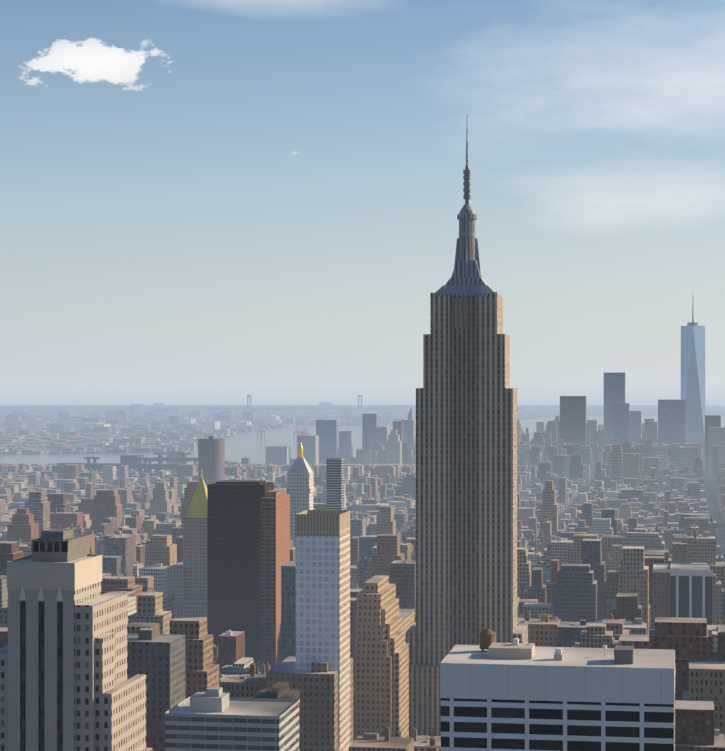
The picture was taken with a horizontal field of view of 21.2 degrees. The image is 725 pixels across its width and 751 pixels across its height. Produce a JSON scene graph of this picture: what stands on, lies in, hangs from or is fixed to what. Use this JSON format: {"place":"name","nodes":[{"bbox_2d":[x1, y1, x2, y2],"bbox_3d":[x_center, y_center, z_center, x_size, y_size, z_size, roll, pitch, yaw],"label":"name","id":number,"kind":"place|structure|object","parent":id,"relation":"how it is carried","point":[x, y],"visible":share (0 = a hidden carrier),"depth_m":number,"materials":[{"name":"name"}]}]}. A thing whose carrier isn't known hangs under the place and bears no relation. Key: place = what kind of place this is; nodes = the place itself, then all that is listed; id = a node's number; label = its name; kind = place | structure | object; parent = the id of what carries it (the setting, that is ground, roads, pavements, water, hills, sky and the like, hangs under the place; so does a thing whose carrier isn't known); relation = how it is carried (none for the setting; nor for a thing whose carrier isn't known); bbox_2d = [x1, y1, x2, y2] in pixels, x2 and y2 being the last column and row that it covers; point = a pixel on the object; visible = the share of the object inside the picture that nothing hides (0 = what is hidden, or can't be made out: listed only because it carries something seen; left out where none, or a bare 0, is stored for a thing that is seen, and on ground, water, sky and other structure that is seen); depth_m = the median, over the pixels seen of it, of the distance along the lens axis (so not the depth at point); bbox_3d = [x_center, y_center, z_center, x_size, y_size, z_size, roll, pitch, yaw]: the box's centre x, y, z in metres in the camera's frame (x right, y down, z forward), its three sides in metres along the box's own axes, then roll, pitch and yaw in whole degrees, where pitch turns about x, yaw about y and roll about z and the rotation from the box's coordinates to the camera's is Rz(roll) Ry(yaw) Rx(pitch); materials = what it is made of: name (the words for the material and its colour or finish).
{"place":"outdoors","nodes":[
{"label":"outdoors","id":0,"kind":"place"},
{"bbox_2d":[0,416,724,463],"bbox_3d":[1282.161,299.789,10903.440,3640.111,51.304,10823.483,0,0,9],"label":"water","id":1,"kind":"structure","parent":0,"point":[238,447],"depth_m":7613.66,"materials":[{"name":"blue liquid"}]},
{"bbox_2d":[0,405,724,741],"bbox_3d":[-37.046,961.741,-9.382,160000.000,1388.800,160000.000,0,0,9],"label":"ground","id":2,"kind":"structure","parent":0,"point":[709,483],"depth_m":22104.32,"materials":[{"name":"grey"}]},
{"bbox_2d":[0,529,145,750],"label":"stepped skyscraper","id":3,"kind":"structure","parent":2,"relation":"on","point":[66,684],"depth_m":573.58,"materials":[{"name":"stone"}]},
{"bbox_2d":[166,468,206,617],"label":"pyramid-roofed skyscraper","id":4,"kind":"structure","parent":2,"relation":"on","point":[186,582],"depth_m":1886.62,"materials":[{"name":"stone"}]},
{"bbox_2d":[198,436,224,486],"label":"round tower","id":5,"kind":"structure","parent":2,"relation":"on","point":[211,456],"depth_m":4302.37,"materials":[{"name":"grey glass"}]},
{"bbox_2d":[57,395,394,474],"bbox_3d":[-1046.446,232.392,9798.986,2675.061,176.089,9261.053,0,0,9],"label":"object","id":6,"kind":"object","parent":2,"relation":"on","point":[184,458],"visible":0.65,"depth_m":9812.49,"materials":[{"name":"metal"}]},
{"bbox_2d":[165,682,299,750],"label":"banded office block","id":7,"kind":"structure","parent":2,"relation":"on","point":[213,719],"depth_m":808.41,"materials":[{"name":"white concrete"}]},
{"bbox_2d":[207,480,273,664],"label":"bronze glass tower","id":8,"kind":"structure","parent":2,"relation":"on","point":[233,555],"depth_m":1675.70,"materials":[{"name":"black glass"}]},
{"bbox_2d":[260,489,289,671],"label":"brown brick tower","id":9,"kind":"structure","parent":2,"relation":"on","point":[274,530],"depth_m":1517.98,"materials":[{"name":"brick"}]},
{"bbox_2d":[286,441,314,546],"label":"spired skyscraper","id":10,"kind":"structure","parent":2,"relation":"on","point":[300,489],"depth_m":2118.59,"materials":[{"name":"stone"}]},
{"bbox_2d":[266,510,352,750],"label":"high-rise tower","id":11,"kind":"structure","parent":2,"relation":"on","point":[314,666],"depth_m":1078.53,"materials":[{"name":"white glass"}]},
{"bbox_2d":[326,458,343,509],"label":"striped tower","id":12,"kind":"structure","parent":2,"relation":"on","point":[334,483],"depth_m":2626.83,"materials":[{"name":"white concrete"}]},
{"bbox_2d":[0,402,724,750],"bbox_3d":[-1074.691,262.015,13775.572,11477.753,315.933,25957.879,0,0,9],"label":"city blocks","id":13,"kind":"structure","parent":2,"relation":"on","point":[590,560],"depth_m":2685.88,"materials":[{"name":"concrete"}]},
{"bbox_2d":[354,575,414,740],"bbox_3d":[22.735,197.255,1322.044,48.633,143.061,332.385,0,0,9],"label":"stepped high-rise","id":14,"kind":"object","parent":2,"relation":"on","point":[384,623],"depth_m":1163.03,"materials":[{"name":"beige stone"}]},
{"bbox_2d":[75,430,724,527],"bbox_3d":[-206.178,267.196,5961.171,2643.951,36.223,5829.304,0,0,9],"label":"park trees","id":15,"kind":"object","parent":2,"relation":"on","point":[721,523],"visible":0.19,"depth_m":8385.66,"materials":[{"name":"green plant"}]},
{"bbox_2d":[120,304,724,476],"bbox_3d":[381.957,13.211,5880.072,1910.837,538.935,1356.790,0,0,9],"label":"distant skyscrapers","id":16,"kind":"structure","parent":2,"relation":"on","point":[684,419],"depth_m":5780.64,"materials":[{"name":"grey glass"}]},
{"bbox_2d":[406,114,527,737],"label":"skyscraper","id":17,"kind":"structure","parent":2,"relation":"on","point":[466,494],"depth_m":1255.27,"materials":[{"name":"stone"}]},
{"bbox_2d":[440,628,674,750],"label":"white office slab","id":18,"kind":"structure","parent":2,"relation":"on","point":[515,695],"depth_m":436.29,"materials":[{"name":"concrete"}]},
{"bbox_2d":[653,563,712,628],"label":"office building","id":19,"kind":"structure","parent":2,"relation":"on","point":[682,590],"depth_m":1465.14,"materials":[{"name":"concrete"},{"name":"glass"}]},
{"bbox_2d":[0,0,724,405],"label":"sky","id":20,"kind":"structure","parent":0,"point":[203,202],"materials":[{"name":"blue"}]},
{"bbox_2d":[525,489,724,562],"bbox_3d":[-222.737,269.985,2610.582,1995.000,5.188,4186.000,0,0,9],"label":"avenue roads","id":21,"kind":"structure","parent":0,"point":[713,508],"depth_m":3794.13,"materials":[{"name":"grey asphalt"}]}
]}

